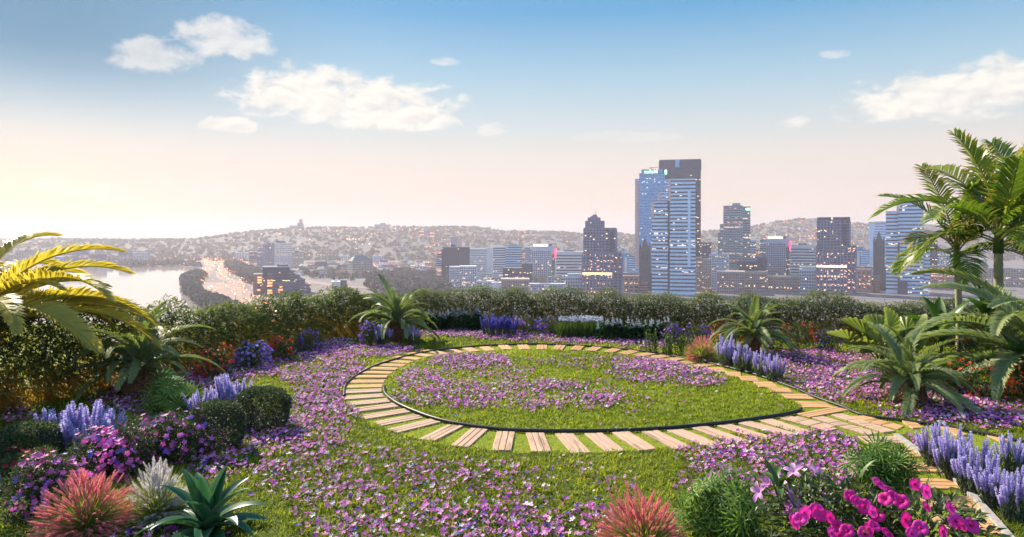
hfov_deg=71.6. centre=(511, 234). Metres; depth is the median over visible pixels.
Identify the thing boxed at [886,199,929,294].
striped tower
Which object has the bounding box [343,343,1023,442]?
lawn edging
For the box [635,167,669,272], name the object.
glass tower
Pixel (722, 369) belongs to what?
path plank
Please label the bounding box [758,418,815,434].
path plank
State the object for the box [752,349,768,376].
lavender
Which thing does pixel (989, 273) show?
block
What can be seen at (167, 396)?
fan leaf shrub
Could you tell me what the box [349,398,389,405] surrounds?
path plank
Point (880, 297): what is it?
city ground
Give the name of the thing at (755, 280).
civic building
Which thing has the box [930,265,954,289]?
building
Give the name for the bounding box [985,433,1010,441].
path plank
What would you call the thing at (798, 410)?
lawn edging
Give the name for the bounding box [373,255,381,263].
tower block
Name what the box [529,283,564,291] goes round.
building
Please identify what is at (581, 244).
hill tower
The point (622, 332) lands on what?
white spiked plant
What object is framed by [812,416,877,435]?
path plank
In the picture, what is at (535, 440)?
path plank
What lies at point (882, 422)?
path plank
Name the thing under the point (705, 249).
office block
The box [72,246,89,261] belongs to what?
tower block
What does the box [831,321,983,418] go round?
cycad palm
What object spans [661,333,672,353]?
upright plant
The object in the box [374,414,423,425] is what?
path plank
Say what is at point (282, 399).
box shrub
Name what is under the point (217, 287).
road
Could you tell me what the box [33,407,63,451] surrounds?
lavender
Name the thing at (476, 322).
white spiked plant
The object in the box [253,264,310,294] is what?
terraced building
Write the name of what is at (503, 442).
path plank
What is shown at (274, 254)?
apartment block
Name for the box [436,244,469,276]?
office block
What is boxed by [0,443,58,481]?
red shrub
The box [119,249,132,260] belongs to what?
tower block
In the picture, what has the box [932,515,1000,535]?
path plank
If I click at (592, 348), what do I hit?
path plank
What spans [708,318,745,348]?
flowering shrub
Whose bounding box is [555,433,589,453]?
path plank
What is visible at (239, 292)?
highway
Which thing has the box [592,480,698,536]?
fountain grass
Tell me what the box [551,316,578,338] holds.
strappy plant
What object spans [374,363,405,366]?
path plank
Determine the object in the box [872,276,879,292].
brick building
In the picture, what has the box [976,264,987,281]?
block
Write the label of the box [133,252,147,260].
tower block
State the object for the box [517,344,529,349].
path plank
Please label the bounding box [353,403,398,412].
path plank
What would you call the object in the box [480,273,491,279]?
block
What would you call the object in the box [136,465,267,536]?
agave plant
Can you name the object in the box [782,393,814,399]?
path plank
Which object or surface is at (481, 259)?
office block
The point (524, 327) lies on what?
flowering shrub
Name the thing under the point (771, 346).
flowering shrub
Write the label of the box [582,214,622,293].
stone tower
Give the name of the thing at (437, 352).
path plank
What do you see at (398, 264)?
house
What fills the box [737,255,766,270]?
office block
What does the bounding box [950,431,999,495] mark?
lavender
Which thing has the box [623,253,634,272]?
glass building
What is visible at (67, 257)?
tower block
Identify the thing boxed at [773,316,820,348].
flowering shrub
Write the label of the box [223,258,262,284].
roadside woods
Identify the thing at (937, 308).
broadleaf plant
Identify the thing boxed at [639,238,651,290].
church tower
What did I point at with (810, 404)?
path plank
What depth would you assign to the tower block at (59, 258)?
2446.38 m
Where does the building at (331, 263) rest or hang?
on the city ground at (880, 297)
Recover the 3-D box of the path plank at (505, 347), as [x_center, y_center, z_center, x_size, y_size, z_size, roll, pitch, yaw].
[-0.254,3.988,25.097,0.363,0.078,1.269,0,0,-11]
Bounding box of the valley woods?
[298,264,378,280]
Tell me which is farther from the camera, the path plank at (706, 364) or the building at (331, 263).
the building at (331, 263)
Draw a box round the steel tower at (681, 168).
[659,159,700,256]
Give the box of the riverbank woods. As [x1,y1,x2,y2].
[79,258,202,267]
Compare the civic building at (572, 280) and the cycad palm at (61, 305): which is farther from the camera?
the civic building at (572, 280)
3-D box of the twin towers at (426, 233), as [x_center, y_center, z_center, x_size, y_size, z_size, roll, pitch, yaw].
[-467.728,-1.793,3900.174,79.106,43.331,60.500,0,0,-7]
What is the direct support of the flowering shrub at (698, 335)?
on the lawn at (628, 480)
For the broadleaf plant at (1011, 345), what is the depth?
17.45 m
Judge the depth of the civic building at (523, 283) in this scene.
1319.68 m
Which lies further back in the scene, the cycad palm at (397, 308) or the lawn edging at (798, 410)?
the cycad palm at (397, 308)
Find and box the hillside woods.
[0,217,1022,260]
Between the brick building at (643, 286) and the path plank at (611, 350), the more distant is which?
the brick building at (643, 286)
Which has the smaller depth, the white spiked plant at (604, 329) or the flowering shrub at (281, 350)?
the flowering shrub at (281, 350)
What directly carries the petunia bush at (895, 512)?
on the lawn at (628, 480)
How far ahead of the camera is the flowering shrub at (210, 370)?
19.78 m
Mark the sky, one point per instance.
(128, 119)
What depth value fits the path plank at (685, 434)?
13.93 m
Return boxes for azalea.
[0,445,92,525]
[62,413,160,485]
[124,407,214,466]
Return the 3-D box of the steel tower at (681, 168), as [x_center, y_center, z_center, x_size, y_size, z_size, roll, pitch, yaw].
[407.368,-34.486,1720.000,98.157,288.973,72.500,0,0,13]
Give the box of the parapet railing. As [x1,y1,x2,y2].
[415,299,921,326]
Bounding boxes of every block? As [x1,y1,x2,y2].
[15,249,42,263]
[42,256,62,266]
[62,245,71,264]
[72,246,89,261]
[90,253,106,261]
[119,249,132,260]
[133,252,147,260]
[236,252,248,259]
[249,241,292,266]
[341,254,347,260]
[347,255,372,276]
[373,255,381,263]
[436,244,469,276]
[449,265,476,289]
[470,247,492,276]
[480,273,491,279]
[490,277,500,281]
[493,245,521,276]
[503,261,532,282]
[533,277,538,282]
[556,250,582,282]
[700,242,710,258]
[709,254,738,288]
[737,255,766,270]
[791,243,815,274]
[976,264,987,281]
[988,268,991,278]
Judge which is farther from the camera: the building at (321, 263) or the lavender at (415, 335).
the building at (321, 263)
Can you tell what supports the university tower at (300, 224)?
on the hills
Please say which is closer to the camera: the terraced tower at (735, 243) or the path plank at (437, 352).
the path plank at (437, 352)
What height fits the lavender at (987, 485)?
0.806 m
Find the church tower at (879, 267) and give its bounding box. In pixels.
[873,232,885,290]
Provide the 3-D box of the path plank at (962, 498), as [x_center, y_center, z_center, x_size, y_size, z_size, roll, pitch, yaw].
[6.511,3.987,10.517,0.822,0.077,0.529,0,-1,7]
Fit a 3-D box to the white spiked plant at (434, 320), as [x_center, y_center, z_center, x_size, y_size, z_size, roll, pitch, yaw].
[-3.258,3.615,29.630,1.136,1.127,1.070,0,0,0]
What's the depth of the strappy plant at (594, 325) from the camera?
27.24 m
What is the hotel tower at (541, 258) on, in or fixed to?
on the city ground at (880, 297)
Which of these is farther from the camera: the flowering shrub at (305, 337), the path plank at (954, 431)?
the flowering shrub at (305, 337)
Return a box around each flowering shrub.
[189,342,236,377]
[233,340,273,367]
[266,335,299,361]
[293,327,323,353]
[358,320,378,346]
[512,314,540,334]
[535,314,562,334]
[659,321,682,342]
[682,321,711,343]
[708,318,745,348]
[761,326,783,349]
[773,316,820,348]
[813,324,846,351]
[936,364,973,390]
[947,355,1023,400]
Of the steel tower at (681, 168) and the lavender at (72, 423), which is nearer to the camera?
the lavender at (72, 423)
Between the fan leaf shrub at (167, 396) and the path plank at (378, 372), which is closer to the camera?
the fan leaf shrub at (167, 396)
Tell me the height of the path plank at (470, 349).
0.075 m
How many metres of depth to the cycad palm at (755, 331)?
23.48 m
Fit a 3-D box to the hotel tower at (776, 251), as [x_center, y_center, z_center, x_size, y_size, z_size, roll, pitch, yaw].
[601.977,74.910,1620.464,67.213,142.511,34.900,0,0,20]
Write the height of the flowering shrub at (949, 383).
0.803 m
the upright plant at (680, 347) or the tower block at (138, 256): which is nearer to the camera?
the upright plant at (680, 347)
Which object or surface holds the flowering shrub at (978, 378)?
on the lawn at (628, 480)
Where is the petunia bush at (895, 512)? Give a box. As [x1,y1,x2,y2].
[744,471,1013,536]
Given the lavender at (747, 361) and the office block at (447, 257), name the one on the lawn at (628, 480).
the lavender at (747, 361)
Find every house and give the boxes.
[295,270,303,275]
[379,260,387,264]
[382,265,393,269]
[390,262,403,266]
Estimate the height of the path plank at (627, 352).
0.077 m
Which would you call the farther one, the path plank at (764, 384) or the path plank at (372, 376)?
the path plank at (372, 376)
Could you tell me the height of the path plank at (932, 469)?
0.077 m
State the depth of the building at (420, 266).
2187.03 m
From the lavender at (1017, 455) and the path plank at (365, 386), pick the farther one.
the path plank at (365, 386)
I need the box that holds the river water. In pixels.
[2,266,260,367]
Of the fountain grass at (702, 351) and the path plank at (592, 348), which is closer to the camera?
the fountain grass at (702, 351)
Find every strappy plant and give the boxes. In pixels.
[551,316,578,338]
[568,315,593,338]
[580,315,603,338]
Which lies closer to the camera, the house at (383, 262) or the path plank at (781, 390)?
the path plank at (781, 390)
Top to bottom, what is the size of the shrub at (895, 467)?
1.202 m
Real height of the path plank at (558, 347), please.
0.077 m
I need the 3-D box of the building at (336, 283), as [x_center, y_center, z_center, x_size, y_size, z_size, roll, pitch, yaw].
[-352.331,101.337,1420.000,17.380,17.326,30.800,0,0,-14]
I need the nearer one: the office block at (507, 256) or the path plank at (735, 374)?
the path plank at (735, 374)
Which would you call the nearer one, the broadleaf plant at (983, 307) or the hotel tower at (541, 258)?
the broadleaf plant at (983, 307)
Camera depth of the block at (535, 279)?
1570.60 m
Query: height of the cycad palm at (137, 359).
2.491 m
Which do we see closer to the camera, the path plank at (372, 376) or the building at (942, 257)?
the path plank at (372, 376)
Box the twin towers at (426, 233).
[420,230,433,236]
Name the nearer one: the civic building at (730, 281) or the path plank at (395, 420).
the path plank at (395, 420)
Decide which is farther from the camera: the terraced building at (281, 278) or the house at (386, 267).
the house at (386, 267)
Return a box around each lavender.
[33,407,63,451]
[57,399,114,459]
[88,406,126,446]
[181,387,217,419]
[210,373,251,409]
[374,324,393,345]
[399,321,413,340]
[408,326,421,344]
[716,333,738,366]
[732,342,756,371]
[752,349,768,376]
[763,353,785,381]
[915,421,949,466]
[929,421,970,479]
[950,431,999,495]
[971,454,1018,510]
[992,431,1023,472]
[994,465,1023,523]
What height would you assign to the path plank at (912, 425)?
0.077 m
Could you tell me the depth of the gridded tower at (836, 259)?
1310.86 m
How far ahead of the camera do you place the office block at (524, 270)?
1447.18 m
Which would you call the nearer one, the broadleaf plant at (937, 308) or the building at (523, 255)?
the broadleaf plant at (937, 308)
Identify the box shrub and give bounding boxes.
[0,419,65,469]
[186,398,246,452]
[232,385,292,431]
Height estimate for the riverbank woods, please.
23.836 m
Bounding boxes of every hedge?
[0,284,391,412]
[385,284,1023,344]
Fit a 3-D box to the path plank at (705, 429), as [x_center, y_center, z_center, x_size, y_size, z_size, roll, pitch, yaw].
[4.126,3.993,14.113,0.363,0.077,1.182,0,0,-28]
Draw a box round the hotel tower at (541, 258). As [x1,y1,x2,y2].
[525,244,556,282]
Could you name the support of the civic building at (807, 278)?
on the city ground at (880, 297)
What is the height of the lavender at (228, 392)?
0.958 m
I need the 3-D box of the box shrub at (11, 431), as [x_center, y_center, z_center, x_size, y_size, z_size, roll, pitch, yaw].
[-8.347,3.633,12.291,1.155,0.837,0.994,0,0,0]
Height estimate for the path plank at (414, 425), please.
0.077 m
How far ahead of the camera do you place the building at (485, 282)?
1417.81 m
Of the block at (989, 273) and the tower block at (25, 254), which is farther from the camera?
the tower block at (25, 254)
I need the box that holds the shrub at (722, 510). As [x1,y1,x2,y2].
[667,460,780,536]
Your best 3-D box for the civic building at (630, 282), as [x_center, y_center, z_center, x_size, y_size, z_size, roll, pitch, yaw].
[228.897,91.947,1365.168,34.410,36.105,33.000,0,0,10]
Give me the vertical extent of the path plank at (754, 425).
0.077 m
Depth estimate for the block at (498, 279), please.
1503.74 m
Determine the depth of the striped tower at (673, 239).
1298.01 m
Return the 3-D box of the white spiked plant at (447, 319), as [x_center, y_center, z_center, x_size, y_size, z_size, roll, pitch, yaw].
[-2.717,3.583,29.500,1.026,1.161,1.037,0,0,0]
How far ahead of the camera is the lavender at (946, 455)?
11.53 m
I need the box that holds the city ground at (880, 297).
[0,260,1023,384]
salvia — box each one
[480,313,496,335]
[492,316,507,336]
[502,315,518,335]
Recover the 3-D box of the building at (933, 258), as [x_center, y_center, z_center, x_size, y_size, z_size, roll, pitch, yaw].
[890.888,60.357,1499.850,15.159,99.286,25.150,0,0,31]
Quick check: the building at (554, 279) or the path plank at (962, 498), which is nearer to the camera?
the path plank at (962, 498)
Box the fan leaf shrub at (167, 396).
[139,367,207,416]
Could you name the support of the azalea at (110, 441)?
on the lawn at (628, 480)
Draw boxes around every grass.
[22,467,141,536]
[100,456,193,536]
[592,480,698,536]
[679,334,718,363]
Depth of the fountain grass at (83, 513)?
9.44 m
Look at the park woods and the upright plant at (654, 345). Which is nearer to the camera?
the upright plant at (654, 345)
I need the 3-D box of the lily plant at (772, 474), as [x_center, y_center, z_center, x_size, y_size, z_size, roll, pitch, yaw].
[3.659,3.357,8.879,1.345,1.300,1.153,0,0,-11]
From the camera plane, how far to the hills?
3813.31 m
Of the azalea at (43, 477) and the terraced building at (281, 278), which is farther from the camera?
the terraced building at (281, 278)
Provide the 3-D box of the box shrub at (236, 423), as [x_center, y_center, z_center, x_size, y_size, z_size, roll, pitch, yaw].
[-5.501,3.547,13.177,1.130,1.006,0.982,0,0,0]
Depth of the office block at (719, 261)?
1437.24 m
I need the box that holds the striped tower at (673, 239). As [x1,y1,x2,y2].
[652,176,695,294]
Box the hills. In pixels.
[0,220,1023,260]
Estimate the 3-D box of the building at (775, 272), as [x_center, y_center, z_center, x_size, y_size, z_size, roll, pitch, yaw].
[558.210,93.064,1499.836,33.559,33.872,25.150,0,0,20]
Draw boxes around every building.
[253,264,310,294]
[292,251,303,267]
[315,261,326,265]
[327,262,339,266]
[331,281,340,289]
[340,279,346,288]
[411,265,424,268]
[425,262,435,268]
[477,280,493,289]
[491,281,500,291]
[501,278,529,293]
[522,249,524,262]
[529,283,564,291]
[548,276,560,282]
[565,273,581,292]
[617,247,624,252]
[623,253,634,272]
[623,273,639,292]
[639,282,647,292]
[695,257,710,291]
[716,270,744,293]
[745,271,766,290]
[767,271,784,274]
[767,275,799,291]
[799,266,815,292]
[857,247,869,265]
[857,266,872,292]
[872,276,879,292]
[930,240,937,265]
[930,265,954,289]
[938,249,960,265]
[961,258,986,271]
[992,268,1023,286]
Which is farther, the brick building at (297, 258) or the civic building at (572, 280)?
the brick building at (297, 258)
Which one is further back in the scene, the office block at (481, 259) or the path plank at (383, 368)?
the office block at (481, 259)
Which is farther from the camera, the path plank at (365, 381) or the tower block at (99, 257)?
the tower block at (99, 257)
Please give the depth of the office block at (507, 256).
1662.23 m
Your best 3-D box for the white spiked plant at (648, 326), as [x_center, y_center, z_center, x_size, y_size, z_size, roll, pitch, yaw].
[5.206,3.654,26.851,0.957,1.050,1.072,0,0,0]
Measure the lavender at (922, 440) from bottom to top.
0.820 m
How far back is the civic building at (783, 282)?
1382.07 m
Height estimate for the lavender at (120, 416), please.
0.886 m
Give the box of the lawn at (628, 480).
[0,324,1023,536]
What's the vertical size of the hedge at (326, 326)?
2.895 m
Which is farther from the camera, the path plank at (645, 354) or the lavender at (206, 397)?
the path plank at (645, 354)
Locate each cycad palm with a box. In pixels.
[0,231,168,355]
[44,301,224,405]
[347,273,441,342]
[707,295,803,356]
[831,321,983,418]
[886,267,1023,400]
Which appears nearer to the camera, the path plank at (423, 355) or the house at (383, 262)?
the path plank at (423, 355)
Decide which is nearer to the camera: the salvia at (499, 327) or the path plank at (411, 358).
the path plank at (411, 358)
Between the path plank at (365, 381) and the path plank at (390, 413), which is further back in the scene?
the path plank at (365, 381)
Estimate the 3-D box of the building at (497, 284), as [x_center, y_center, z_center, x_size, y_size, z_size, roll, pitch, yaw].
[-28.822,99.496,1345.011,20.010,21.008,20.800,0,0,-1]
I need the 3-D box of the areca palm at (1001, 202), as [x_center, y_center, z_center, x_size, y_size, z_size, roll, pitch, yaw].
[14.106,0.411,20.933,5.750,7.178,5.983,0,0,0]
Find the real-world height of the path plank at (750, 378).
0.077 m
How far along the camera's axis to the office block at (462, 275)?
1404.87 m
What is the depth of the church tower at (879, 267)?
1391.24 m
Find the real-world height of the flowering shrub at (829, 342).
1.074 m
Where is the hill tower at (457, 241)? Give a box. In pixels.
[451,236,461,246]
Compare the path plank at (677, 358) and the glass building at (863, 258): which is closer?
the path plank at (677, 358)
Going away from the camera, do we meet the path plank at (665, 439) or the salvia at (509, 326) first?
the path plank at (665, 439)
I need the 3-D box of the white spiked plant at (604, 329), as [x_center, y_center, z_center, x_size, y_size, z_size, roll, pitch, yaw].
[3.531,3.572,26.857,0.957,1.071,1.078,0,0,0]
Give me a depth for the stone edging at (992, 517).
10.36 m
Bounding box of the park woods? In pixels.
[363,266,452,306]
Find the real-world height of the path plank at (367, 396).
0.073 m
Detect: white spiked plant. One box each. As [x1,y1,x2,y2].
[425,309,442,329]
[435,310,458,330]
[453,307,472,330]
[469,307,484,330]
[593,316,616,340]
[611,318,631,340]
[626,315,642,340]
[638,319,659,339]
[652,316,671,341]
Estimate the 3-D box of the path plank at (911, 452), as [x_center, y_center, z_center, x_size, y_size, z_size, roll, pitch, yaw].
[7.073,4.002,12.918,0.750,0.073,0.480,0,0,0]
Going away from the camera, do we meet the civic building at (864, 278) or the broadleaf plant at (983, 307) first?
the broadleaf plant at (983, 307)
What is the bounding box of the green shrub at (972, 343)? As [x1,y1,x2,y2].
[934,338,1005,368]
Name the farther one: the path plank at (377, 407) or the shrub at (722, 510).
the path plank at (377, 407)
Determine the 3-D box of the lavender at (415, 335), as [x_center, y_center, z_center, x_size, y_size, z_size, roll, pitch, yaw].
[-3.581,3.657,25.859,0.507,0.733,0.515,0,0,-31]
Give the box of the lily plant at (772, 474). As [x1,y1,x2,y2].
[750,450,876,536]
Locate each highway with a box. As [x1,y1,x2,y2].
[202,260,215,291]
[215,261,277,316]
[239,261,379,290]
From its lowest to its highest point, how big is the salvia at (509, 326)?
0.918 m
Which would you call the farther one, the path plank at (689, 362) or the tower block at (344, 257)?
the tower block at (344, 257)
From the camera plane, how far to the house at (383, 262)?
2564.36 m
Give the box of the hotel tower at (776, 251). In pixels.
[760,236,790,274]
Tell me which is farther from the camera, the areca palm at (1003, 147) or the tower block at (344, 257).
the tower block at (344, 257)
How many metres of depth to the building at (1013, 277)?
1486.85 m
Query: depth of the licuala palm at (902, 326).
21.80 m
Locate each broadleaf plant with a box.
[899,296,984,357]
[962,280,1023,374]
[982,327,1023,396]
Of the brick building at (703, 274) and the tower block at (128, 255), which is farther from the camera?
the tower block at (128, 255)
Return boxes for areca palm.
[870,127,1023,351]
[875,162,1023,352]
[944,136,1023,277]
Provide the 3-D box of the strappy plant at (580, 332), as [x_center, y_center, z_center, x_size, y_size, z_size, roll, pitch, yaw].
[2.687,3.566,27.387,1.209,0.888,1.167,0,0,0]
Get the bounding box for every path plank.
[343,393,383,400]
[346,384,382,388]
[346,388,381,393]
[348,380,384,383]
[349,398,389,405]
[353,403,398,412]
[354,375,388,378]
[360,371,393,374]
[361,408,410,419]
[367,367,397,370]
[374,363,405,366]
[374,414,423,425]
[381,360,413,363]
[387,419,440,433]
[391,356,421,360]
[405,352,433,357]
[419,424,463,441]
[423,349,449,354]
[441,348,463,353]
[451,428,487,447]
[459,346,479,351]
[479,346,495,350]
[492,431,514,451]
[498,345,512,349]
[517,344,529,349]
[526,432,550,452]
[537,344,546,349]
[552,345,565,349]
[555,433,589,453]
[569,344,584,350]
[584,432,624,452]
[585,345,602,351]
[605,347,624,352]
[612,431,656,451]
[618,349,639,354]
[636,352,655,356]
[641,430,686,450]
[647,354,670,358]
[663,356,685,360]
[667,429,721,447]
[678,360,700,364]
[690,362,722,367]
[692,425,747,443]
[708,367,724,372]
[717,423,769,439]
[725,371,740,377]
[738,420,793,436]
[739,376,758,381]
[753,381,776,387]
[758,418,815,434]
[767,387,792,393]
[778,416,837,430]
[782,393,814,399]
[782,416,835,428]
[795,401,832,407]
[797,406,846,418]
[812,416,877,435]
[831,413,895,432]
[852,415,903,429]
[858,436,902,444]
[888,449,920,457]
[902,421,923,428]
[909,462,940,472]
[915,494,980,511]
[920,478,959,489]
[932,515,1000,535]
[938,426,967,436]
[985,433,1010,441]
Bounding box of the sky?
[0,0,1023,238]
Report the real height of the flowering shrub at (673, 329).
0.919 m
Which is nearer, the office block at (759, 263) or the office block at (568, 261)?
the office block at (759, 263)
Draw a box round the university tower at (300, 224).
[290,219,303,227]
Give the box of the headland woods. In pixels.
[178,268,261,323]
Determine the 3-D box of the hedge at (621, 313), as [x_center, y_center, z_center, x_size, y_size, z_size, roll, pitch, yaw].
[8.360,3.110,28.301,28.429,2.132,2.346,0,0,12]
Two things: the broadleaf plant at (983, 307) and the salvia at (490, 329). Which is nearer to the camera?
the broadleaf plant at (983, 307)
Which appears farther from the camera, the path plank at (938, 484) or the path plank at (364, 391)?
the path plank at (364, 391)
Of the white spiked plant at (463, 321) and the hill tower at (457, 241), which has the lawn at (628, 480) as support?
the white spiked plant at (463, 321)
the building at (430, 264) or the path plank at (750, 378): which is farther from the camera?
the building at (430, 264)
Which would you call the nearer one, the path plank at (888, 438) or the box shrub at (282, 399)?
the path plank at (888, 438)
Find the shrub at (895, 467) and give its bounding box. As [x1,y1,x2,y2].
[836,427,931,493]
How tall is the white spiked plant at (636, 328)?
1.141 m
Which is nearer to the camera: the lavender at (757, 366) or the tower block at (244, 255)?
the lavender at (757, 366)
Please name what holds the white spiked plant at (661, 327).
on the lawn at (628, 480)
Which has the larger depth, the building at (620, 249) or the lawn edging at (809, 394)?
the building at (620, 249)
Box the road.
[206,282,273,307]
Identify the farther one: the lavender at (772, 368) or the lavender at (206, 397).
the lavender at (772, 368)
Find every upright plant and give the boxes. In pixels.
[644,329,657,352]
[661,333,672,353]
[674,332,687,356]
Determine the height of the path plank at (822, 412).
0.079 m
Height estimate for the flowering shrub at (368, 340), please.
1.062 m
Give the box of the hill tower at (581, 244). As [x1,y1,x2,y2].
[580,238,582,250]
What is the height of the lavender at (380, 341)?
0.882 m
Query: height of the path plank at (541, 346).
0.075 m
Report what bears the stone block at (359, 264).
on the city ground at (880, 297)
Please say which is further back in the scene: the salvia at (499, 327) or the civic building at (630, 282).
the civic building at (630, 282)
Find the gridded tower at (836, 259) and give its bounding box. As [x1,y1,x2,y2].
[816,217,856,294]
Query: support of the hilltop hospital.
on the hills
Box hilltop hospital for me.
[374,223,390,227]
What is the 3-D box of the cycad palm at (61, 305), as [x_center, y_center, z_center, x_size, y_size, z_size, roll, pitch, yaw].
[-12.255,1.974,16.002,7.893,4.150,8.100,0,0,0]
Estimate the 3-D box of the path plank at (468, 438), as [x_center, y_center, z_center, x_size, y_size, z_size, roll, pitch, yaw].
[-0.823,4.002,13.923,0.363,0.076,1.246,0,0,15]
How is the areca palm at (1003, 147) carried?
on the lawn at (628, 480)
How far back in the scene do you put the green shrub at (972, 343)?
21.06 m
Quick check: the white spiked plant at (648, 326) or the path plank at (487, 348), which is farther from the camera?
the white spiked plant at (648, 326)
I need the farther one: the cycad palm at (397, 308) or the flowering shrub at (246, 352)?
the cycad palm at (397, 308)
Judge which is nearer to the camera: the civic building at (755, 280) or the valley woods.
the civic building at (755, 280)
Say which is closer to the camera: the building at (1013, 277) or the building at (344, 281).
the building at (344, 281)
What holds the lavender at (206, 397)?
on the lawn at (628, 480)
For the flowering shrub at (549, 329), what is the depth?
28.24 m
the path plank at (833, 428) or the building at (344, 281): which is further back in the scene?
the building at (344, 281)
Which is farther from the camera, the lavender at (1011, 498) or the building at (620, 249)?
the building at (620, 249)
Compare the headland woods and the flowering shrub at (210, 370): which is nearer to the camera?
the flowering shrub at (210, 370)
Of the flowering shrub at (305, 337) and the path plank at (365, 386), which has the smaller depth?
the path plank at (365, 386)
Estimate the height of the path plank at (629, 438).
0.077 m
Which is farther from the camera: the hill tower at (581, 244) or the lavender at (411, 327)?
the hill tower at (581, 244)
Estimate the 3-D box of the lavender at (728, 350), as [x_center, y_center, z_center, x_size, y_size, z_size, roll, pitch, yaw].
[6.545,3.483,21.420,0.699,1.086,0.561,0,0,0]
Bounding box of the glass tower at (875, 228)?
[869,222,885,265]
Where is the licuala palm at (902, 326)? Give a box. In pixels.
[826,307,928,359]
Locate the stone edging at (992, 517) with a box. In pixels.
[894,433,1014,536]
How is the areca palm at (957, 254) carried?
on the lawn at (628, 480)
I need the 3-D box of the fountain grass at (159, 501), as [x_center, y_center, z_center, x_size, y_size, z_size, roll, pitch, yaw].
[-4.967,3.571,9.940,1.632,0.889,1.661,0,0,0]
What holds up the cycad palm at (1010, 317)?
on the lawn at (628, 480)
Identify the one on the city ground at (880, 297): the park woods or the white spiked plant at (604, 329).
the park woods
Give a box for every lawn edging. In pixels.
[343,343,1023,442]
[382,385,802,432]
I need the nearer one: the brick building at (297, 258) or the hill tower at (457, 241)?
the brick building at (297, 258)
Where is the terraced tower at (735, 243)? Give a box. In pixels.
[718,203,755,265]

